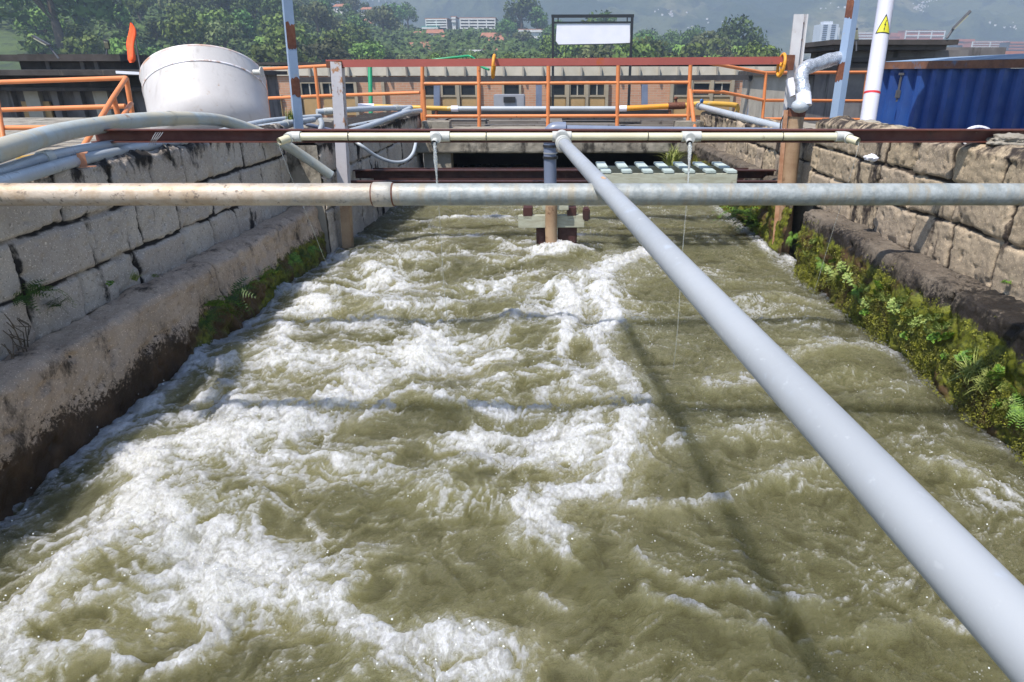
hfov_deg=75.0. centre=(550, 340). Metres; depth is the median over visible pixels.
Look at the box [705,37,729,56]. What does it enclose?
forest tree
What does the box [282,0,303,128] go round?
steel post
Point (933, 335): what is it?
weed plant
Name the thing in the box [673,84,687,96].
window
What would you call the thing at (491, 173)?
cross angle
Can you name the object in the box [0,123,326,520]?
channel wall
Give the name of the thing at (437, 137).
distribution pipe
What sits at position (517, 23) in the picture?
forest tree
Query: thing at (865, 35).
apartment building
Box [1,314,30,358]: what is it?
dry stems
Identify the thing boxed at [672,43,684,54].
forest tree
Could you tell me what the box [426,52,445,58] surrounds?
forest tree
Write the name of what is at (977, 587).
conduit
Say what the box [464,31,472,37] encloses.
forest tree
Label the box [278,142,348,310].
water trickle
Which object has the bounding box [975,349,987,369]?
grass tuft
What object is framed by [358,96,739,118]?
pipeline
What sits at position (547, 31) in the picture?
forest tree
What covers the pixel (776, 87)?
fluted building
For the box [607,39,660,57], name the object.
forest tree
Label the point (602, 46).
forest tree
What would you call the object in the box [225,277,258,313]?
fern
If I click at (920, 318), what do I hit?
weed plant
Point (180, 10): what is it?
forest tree
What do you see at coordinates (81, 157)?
pipe clip
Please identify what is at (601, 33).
signboard
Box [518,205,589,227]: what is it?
timber collar
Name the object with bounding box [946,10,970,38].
crane
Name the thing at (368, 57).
forest tree
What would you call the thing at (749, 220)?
fern
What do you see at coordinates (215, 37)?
forest tree
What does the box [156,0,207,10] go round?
forest tree
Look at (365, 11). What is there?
forest tree
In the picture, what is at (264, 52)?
forest tree
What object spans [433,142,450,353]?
water trickle
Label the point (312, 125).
water pipe
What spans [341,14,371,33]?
forest tree
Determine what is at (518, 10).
forest tree
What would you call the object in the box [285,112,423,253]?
channel wall
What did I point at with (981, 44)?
apartment building
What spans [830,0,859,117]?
steel post
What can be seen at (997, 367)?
weed plant
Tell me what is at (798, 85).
wrapped pipe
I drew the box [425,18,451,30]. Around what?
apartment building
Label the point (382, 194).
cross pipe
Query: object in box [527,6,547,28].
forest tree
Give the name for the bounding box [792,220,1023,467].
moss
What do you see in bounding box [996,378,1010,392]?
plant
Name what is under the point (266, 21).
forest tree
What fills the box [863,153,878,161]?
rubble lump
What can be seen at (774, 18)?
mountains
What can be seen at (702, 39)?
forest tree
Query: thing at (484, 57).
forest tree
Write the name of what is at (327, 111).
water pipe
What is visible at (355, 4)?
forest tree
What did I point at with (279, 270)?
fern
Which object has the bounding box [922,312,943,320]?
weed plant
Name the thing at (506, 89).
window
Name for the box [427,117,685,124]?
plank stack
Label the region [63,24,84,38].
forest tree
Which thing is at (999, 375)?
weed plant
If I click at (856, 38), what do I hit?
street lamp
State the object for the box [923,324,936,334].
weed plant
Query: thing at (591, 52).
forest tree
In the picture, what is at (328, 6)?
forest tree
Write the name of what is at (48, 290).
fern
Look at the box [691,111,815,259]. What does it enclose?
channel wall
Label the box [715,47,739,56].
forest tree
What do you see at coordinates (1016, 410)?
fern
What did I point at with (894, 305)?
weed plant
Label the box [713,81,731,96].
window
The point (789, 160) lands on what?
steel post
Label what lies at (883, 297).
weed plant
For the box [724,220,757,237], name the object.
fern
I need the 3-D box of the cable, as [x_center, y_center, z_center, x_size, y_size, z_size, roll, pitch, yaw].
[1.718,-1.557,4.925,0.052,0.328,0.008,0,22,0]
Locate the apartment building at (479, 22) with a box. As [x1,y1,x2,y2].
[459,17,497,32]
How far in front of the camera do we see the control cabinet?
19.76 m
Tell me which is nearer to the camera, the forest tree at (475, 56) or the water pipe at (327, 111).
the water pipe at (327, 111)
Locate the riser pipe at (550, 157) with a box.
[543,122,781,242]
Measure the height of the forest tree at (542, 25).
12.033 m
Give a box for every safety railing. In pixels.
[0,76,134,143]
[263,64,419,117]
[420,65,695,126]
[692,65,866,120]
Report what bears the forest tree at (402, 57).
on the hill
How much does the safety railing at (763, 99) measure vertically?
0.878 m
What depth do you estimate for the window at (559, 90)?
27.09 m
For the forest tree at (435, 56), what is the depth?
93.04 m
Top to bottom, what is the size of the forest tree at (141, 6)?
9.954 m
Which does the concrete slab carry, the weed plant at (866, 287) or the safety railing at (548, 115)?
the safety railing at (548, 115)
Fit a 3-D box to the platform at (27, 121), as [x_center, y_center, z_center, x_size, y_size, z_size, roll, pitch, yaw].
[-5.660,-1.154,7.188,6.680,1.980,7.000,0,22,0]
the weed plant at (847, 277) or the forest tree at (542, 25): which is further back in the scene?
the forest tree at (542, 25)
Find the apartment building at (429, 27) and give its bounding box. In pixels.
[421,26,439,29]
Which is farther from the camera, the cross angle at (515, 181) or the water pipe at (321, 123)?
the water pipe at (321, 123)
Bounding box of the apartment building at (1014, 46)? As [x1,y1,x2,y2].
[999,42,1023,50]
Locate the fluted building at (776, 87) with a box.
[739,70,814,117]
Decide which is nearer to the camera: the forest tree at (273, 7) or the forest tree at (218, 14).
the forest tree at (218, 14)
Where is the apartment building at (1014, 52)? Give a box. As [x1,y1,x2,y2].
[1005,51,1023,53]
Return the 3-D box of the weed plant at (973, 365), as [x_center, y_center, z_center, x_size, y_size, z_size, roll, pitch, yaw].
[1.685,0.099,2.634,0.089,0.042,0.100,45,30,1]
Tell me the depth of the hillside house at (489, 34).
212.47 m
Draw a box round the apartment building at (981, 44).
[963,41,1008,46]
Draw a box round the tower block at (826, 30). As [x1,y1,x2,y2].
[810,21,839,56]
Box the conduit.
[555,135,1023,681]
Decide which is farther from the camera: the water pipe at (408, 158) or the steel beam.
the water pipe at (408, 158)
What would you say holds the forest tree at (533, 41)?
on the hill
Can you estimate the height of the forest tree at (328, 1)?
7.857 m
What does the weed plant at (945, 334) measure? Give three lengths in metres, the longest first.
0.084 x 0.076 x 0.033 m
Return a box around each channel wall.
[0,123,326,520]
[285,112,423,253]
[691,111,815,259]
[794,116,1023,456]
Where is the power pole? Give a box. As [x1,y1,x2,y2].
[860,0,894,119]
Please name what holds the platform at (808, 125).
on the ground
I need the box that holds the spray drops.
[0,209,1019,681]
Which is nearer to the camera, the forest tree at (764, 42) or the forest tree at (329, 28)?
the forest tree at (329, 28)
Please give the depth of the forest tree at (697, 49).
114.43 m
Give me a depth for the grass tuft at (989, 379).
2.53 m
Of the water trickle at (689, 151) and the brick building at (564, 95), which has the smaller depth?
the water trickle at (689, 151)
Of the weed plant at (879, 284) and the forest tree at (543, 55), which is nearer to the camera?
the weed plant at (879, 284)
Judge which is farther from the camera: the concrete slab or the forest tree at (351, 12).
the forest tree at (351, 12)
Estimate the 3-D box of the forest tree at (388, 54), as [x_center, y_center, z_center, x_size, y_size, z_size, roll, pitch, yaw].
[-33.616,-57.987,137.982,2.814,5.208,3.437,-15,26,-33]
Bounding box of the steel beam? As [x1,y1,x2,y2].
[91,129,1023,142]
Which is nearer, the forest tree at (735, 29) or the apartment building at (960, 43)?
the forest tree at (735, 29)
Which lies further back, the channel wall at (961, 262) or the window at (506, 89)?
the window at (506, 89)
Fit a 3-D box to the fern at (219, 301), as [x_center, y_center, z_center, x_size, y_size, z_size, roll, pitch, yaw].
[-1.689,-0.175,3.399,0.196,0.072,0.211,-9,-17,-20]
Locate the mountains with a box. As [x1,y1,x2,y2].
[313,0,1023,59]
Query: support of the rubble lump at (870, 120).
on the channel wall at (961, 262)
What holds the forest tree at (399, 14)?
on the hill
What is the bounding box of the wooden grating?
[596,162,737,182]
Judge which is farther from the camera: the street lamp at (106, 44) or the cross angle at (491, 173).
the street lamp at (106, 44)
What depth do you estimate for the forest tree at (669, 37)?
211.64 m
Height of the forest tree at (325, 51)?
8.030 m
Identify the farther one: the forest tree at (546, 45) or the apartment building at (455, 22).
the apartment building at (455, 22)
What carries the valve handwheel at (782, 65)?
attached to the top rail at (790, 62)
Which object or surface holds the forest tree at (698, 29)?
on the hill
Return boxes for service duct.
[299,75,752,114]
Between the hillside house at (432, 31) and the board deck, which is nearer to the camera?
the board deck
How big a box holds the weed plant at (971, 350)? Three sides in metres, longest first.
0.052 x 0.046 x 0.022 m
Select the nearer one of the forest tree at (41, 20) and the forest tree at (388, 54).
the forest tree at (41, 20)
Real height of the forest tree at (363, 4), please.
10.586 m
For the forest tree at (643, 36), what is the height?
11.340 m
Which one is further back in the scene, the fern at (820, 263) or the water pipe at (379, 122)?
the water pipe at (379, 122)
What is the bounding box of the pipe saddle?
[963,125,989,143]
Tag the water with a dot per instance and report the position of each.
(794, 544)
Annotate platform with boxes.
[1,118,333,163]
[803,122,815,128]
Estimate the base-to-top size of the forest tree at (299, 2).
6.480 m
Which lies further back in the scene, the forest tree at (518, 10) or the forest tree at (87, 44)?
the forest tree at (518, 10)
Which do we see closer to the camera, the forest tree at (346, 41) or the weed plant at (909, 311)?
the weed plant at (909, 311)
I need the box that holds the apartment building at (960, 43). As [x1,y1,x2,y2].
[949,39,974,46]
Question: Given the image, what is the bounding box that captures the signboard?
[551,14,633,105]
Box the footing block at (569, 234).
[536,227,576,244]
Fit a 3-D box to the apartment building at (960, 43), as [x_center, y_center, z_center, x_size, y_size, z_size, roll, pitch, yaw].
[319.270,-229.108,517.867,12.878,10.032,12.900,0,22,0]
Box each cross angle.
[351,180,776,182]
[353,169,775,177]
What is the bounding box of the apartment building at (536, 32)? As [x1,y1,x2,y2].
[518,29,542,38]
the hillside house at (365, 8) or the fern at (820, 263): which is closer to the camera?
the fern at (820, 263)
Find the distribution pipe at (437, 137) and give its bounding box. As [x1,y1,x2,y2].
[277,130,860,145]
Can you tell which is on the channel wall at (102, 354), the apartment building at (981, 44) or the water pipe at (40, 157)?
the water pipe at (40, 157)
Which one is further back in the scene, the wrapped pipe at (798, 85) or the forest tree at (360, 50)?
the forest tree at (360, 50)
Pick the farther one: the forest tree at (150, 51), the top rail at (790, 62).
the forest tree at (150, 51)
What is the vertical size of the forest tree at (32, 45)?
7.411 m
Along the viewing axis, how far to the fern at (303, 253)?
4.59 m
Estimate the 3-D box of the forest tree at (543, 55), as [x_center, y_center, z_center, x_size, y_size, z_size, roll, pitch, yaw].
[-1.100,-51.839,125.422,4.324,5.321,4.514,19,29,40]
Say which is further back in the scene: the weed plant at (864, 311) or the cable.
the cable
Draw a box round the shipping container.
[876,54,1023,128]
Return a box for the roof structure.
[803,40,1006,123]
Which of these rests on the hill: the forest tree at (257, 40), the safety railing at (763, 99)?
the forest tree at (257, 40)
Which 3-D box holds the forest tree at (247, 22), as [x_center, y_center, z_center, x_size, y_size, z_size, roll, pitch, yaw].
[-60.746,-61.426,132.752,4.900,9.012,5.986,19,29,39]
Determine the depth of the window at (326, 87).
27.05 m
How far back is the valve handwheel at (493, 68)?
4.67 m
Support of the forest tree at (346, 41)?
on the hill
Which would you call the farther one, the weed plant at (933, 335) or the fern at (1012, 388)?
the weed plant at (933, 335)
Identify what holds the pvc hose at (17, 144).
on the channel wall at (102, 354)
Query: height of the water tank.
1.501 m
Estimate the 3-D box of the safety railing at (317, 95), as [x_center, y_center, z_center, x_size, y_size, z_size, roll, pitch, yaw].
[-3.001,-3.305,8.909,2.891,0.790,0.426,11,24,26]
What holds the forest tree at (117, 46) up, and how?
on the hill
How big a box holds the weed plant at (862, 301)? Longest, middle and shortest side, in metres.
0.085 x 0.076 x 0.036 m
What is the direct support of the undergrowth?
on the hill
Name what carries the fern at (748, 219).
attached to the channel wall at (752, 155)
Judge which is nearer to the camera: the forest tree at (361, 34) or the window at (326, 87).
the window at (326, 87)
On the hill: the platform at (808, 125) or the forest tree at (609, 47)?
the forest tree at (609, 47)
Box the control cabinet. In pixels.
[494,94,524,105]
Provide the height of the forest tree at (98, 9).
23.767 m
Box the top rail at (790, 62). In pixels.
[326,55,794,69]
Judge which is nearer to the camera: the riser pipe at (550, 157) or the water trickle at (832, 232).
the water trickle at (832, 232)
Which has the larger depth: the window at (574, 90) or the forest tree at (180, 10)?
the forest tree at (180, 10)
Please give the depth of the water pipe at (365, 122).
6.68 m
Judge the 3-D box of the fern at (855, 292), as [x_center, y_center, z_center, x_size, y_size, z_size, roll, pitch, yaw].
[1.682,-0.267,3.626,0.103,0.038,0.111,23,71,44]
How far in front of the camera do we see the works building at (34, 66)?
14.08 m
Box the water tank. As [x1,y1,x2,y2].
[139,44,269,128]
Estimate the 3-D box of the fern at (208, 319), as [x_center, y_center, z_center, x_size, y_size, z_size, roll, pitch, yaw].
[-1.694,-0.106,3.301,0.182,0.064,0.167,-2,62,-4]
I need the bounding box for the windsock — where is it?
[126,22,146,110]
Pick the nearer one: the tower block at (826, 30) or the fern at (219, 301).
the fern at (219, 301)
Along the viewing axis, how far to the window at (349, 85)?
27.06 m
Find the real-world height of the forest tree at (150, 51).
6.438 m
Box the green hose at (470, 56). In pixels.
[434,55,489,70]
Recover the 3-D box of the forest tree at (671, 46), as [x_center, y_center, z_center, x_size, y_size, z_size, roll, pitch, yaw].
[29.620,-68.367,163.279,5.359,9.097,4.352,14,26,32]
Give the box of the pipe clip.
[76,152,95,167]
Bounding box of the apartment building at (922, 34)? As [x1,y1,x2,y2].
[898,30,945,39]
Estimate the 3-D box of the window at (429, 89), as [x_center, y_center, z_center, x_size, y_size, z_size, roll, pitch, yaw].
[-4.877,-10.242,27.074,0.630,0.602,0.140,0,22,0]
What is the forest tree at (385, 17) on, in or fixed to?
on the hill
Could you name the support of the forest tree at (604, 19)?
on the hill
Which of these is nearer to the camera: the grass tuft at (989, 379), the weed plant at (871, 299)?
the grass tuft at (989, 379)
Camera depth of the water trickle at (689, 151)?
2.91 m
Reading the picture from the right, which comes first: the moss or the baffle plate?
the moss
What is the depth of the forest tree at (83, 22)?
130.19 m
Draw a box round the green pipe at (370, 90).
[368,67,372,112]
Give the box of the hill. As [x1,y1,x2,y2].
[0,0,513,69]
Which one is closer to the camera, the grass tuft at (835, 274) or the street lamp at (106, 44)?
the grass tuft at (835, 274)
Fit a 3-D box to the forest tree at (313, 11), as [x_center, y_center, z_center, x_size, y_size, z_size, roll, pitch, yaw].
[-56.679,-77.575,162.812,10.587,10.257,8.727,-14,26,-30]
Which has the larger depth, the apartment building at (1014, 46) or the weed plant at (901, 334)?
the apartment building at (1014, 46)
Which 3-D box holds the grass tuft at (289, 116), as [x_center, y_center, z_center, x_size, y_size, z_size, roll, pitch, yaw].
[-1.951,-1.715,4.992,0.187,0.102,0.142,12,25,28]
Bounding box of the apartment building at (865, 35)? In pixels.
[858,32,872,39]
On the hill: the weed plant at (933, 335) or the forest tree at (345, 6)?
the forest tree at (345, 6)
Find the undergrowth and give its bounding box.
[0,0,558,61]
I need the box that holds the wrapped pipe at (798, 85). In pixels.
[786,51,841,112]
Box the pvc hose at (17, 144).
[0,111,333,178]
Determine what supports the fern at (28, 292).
attached to the channel wall at (102, 354)
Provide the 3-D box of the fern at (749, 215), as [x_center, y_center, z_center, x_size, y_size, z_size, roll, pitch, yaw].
[1.688,-1.075,5.768,0.471,0.164,0.388,-2,22,-4]
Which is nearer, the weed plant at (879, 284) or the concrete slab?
the weed plant at (879, 284)
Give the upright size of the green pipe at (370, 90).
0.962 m
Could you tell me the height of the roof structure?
3.654 m
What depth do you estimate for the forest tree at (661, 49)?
120.60 m
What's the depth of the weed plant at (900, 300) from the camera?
3.15 m
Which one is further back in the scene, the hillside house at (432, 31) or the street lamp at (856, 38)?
the hillside house at (432, 31)
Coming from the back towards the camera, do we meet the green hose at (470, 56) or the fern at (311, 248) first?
the green hose at (470, 56)
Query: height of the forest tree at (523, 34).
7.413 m
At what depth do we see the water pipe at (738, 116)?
6.87 m
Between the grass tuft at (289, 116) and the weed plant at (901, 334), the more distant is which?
the grass tuft at (289, 116)
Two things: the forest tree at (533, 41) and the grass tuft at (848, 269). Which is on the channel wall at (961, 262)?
the grass tuft at (848, 269)
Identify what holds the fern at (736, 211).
attached to the channel wall at (752, 155)
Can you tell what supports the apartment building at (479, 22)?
on the hill
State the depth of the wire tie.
2.85 m
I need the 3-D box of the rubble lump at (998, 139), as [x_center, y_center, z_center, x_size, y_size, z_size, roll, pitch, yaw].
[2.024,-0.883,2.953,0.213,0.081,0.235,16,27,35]
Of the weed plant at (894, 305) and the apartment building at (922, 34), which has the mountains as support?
the apartment building at (922, 34)
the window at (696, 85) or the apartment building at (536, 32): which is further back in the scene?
the apartment building at (536, 32)
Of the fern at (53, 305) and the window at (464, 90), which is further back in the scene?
the window at (464, 90)
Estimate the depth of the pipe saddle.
3.04 m
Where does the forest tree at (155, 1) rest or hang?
on the hill
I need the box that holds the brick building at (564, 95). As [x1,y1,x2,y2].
[255,62,781,119]
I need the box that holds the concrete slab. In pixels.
[416,110,703,167]
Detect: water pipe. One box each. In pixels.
[0,114,321,174]
[0,117,315,182]
[285,123,330,128]
[316,105,412,114]
[317,118,324,128]
[348,106,411,125]
[349,108,422,128]
[355,143,416,163]
[695,102,779,127]
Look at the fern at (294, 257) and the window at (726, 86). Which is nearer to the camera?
the fern at (294, 257)
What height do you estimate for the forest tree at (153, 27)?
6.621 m
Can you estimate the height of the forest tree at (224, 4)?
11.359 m
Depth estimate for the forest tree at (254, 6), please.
151.30 m
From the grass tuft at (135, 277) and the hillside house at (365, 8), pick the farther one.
the hillside house at (365, 8)
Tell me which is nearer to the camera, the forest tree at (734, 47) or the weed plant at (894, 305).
the weed plant at (894, 305)
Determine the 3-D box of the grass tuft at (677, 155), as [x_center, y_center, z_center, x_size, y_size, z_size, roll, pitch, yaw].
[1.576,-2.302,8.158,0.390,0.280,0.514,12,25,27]
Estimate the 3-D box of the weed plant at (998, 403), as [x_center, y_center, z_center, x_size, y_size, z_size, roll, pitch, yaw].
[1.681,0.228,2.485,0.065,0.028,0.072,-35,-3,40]
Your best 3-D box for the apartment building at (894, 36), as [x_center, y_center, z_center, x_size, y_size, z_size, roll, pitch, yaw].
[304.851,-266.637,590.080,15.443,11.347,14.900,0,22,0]
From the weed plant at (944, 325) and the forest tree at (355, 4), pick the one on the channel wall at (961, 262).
the weed plant at (944, 325)
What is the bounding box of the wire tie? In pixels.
[149,132,162,144]
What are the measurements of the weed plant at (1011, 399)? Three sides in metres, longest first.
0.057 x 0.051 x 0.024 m
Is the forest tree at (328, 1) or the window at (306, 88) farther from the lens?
the forest tree at (328, 1)
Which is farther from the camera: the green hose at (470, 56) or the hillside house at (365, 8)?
the hillside house at (365, 8)
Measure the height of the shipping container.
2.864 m
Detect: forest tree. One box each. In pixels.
[0,0,126,48]
[3,1,34,21]
[10,7,66,34]
[24,32,59,53]
[56,0,91,25]
[58,31,108,53]
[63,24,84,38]
[102,3,134,32]
[108,36,142,54]
[109,31,127,40]
[124,0,150,20]
[139,19,168,40]
[142,46,162,55]
[149,0,165,13]
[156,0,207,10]
[157,13,207,46]
[165,1,197,26]
[195,7,241,44]
[200,20,243,47]
[202,0,237,14]
[229,0,266,19]
[230,8,258,36]
[247,38,315,65]
[254,36,272,47]
[255,10,299,35]
[260,0,301,17]
[260,23,315,47]
[293,0,303,6]
[295,16,314,31]
[299,1,342,35]
[299,37,351,61]
[310,29,356,56]
[315,17,344,31]
[317,0,333,16]
[319,0,331,6]
[334,22,373,44]
[339,3,351,15]
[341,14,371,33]
[342,0,361,9]
[344,9,362,20]
[349,39,384,59]
[358,2,369,14]
[358,55,374,58]
[359,6,383,27]
[364,5,403,31]
[381,2,407,22]
[384,48,395,58]
[396,54,415,58]
[397,1,418,28]
[424,53,442,58]
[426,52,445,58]
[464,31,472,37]
[465,52,481,58]
[476,55,491,58]
[494,17,518,36]
[501,53,525,57]
[503,0,542,28]
[512,19,527,28]
[513,29,536,41]
[526,38,539,48]
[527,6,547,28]
[534,14,551,28]
[534,51,554,57]
[536,25,556,41]
[539,33,562,57]
[554,18,605,54]
[555,45,594,57]
[575,45,619,57]
[589,10,616,45]
[604,43,614,49]
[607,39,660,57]
[627,32,663,47]
[632,35,669,56]
[640,28,663,37]
[657,29,683,52]
[658,51,682,56]
[665,42,675,56]
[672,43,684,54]
[677,29,697,44]
[677,41,705,56]
[686,25,707,37]
[688,30,732,54]
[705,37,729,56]
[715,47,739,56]
[716,14,766,48]
[730,45,746,56]
[734,40,782,56]
[744,33,769,48]
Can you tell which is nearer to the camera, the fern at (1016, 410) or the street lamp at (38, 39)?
the fern at (1016, 410)
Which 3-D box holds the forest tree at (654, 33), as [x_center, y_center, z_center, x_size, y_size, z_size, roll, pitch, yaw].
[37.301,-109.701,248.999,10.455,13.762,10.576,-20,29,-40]
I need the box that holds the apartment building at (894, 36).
[889,33,899,39]
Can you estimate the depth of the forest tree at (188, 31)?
112.91 m
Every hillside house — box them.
[332,4,347,13]
[360,7,372,15]
[426,29,443,34]
[480,33,501,37]
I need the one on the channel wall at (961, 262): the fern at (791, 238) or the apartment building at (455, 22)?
the fern at (791, 238)
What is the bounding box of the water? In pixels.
[0,164,1023,681]
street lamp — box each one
[31,35,59,58]
[103,40,109,54]
[854,28,858,50]
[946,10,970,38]
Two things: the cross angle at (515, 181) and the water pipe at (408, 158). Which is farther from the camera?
the water pipe at (408, 158)
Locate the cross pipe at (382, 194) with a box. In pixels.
[0,182,1023,206]
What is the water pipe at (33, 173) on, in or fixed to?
on the channel wall at (102, 354)
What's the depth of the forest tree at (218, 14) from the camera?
126.87 m
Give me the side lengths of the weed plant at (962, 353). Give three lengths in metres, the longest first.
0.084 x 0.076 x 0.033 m
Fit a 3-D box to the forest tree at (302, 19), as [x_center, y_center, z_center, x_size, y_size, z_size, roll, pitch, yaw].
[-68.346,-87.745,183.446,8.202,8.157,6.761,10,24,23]
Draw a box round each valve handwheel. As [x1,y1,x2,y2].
[491,54,495,78]
[776,52,786,77]
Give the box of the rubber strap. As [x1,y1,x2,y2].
[163,143,171,160]
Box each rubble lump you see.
[863,119,906,126]
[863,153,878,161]
[985,132,1023,146]
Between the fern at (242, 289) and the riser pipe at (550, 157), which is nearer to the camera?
the fern at (242, 289)
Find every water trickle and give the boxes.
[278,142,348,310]
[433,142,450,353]
[673,142,691,368]
[801,142,858,324]
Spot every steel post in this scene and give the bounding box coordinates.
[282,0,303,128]
[330,62,353,248]
[772,14,808,253]
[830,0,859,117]
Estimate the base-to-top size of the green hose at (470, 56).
0.117 m
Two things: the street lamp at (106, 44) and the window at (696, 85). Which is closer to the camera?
the street lamp at (106, 44)
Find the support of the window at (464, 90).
in the brick building at (564, 95)
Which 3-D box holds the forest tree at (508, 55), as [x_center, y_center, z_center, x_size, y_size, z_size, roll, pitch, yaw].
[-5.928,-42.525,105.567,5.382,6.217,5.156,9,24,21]
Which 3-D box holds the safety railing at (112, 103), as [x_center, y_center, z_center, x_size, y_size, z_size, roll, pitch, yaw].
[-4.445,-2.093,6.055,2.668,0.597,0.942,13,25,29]
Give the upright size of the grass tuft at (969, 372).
0.151 m
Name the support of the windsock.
on the ground
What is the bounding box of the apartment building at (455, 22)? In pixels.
[451,16,458,29]
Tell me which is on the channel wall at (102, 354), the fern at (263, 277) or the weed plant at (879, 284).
the fern at (263, 277)
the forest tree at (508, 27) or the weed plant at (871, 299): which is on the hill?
the forest tree at (508, 27)
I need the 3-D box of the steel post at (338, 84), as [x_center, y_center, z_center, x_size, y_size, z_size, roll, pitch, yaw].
[-1.561,-1.285,5.034,0.159,1.528,0.078,0,22,0]
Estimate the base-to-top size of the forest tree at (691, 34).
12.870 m
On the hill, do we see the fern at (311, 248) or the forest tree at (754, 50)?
the forest tree at (754, 50)
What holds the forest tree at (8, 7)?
on the hill
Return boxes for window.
[300,82,320,94]
[320,82,331,93]
[345,82,354,96]
[424,85,433,96]
[441,85,456,96]
[459,81,475,96]
[502,81,520,93]
[550,85,565,96]
[569,85,585,96]
[588,84,605,96]
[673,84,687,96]
[692,81,710,96]
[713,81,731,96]
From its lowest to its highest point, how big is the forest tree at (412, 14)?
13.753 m
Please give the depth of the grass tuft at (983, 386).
2.55 m
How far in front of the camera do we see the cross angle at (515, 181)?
5.36 m
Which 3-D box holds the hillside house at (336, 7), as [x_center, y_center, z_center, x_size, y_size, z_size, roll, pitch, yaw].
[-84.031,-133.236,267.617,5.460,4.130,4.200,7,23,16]
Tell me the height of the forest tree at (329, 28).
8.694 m
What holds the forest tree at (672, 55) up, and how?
on the hill
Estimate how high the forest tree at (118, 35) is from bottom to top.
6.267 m
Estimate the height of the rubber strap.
0.130 m
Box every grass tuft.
[128,271,148,280]
[281,108,293,119]
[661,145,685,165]
[661,146,684,165]
[828,269,840,282]
[843,262,851,272]
[945,346,994,383]
[966,373,997,394]
[969,359,1002,384]
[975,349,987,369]
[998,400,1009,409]
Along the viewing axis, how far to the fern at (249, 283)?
3.75 m
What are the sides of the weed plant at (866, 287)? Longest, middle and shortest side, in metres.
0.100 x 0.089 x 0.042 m
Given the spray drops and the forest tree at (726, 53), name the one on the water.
the spray drops
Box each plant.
[824,265,837,276]
[836,260,846,271]
[842,272,854,285]
[857,282,870,291]
[858,297,871,308]
[859,308,869,315]
[865,295,876,303]
[873,280,883,289]
[875,293,891,301]
[886,297,902,313]
[893,294,909,302]
[899,331,909,339]
[900,307,919,316]
[904,316,918,323]
[908,314,927,327]
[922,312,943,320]
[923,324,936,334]
[926,332,941,343]
[929,320,952,329]
[938,331,953,339]
[954,350,973,363]
[966,347,979,352]
[966,357,981,373]
[986,370,1005,378]
[992,363,1005,372]
[992,398,1008,407]
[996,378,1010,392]
[1008,395,1023,405]
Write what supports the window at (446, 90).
in the brick building at (564, 95)
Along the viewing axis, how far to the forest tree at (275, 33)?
108.44 m
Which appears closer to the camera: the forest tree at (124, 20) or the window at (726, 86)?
the window at (726, 86)
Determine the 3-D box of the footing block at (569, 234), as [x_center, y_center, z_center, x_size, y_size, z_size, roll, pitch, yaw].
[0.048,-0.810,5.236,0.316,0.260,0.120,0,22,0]
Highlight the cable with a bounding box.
[778,107,788,153]
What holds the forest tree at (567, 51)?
on the hill
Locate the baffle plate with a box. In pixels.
[373,168,748,179]
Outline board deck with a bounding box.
[452,118,690,125]
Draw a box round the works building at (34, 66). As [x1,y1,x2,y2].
[0,54,287,117]
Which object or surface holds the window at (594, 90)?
in the brick building at (564, 95)
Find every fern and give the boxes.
[11,279,55,312]
[15,280,75,307]
[43,295,71,314]
[199,305,223,334]
[203,295,240,316]
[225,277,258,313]
[244,275,268,288]
[259,267,277,284]
[271,262,289,285]
[288,252,305,267]
[299,249,312,260]
[307,245,322,255]
[712,205,757,224]
[719,206,756,225]
[719,214,758,229]
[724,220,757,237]
[733,214,758,225]
[785,231,797,246]
[816,258,825,271]
[850,284,861,299]
[992,381,1023,397]
[1004,393,1023,427]
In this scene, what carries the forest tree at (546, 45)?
on the hill
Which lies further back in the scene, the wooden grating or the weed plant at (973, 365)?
the wooden grating

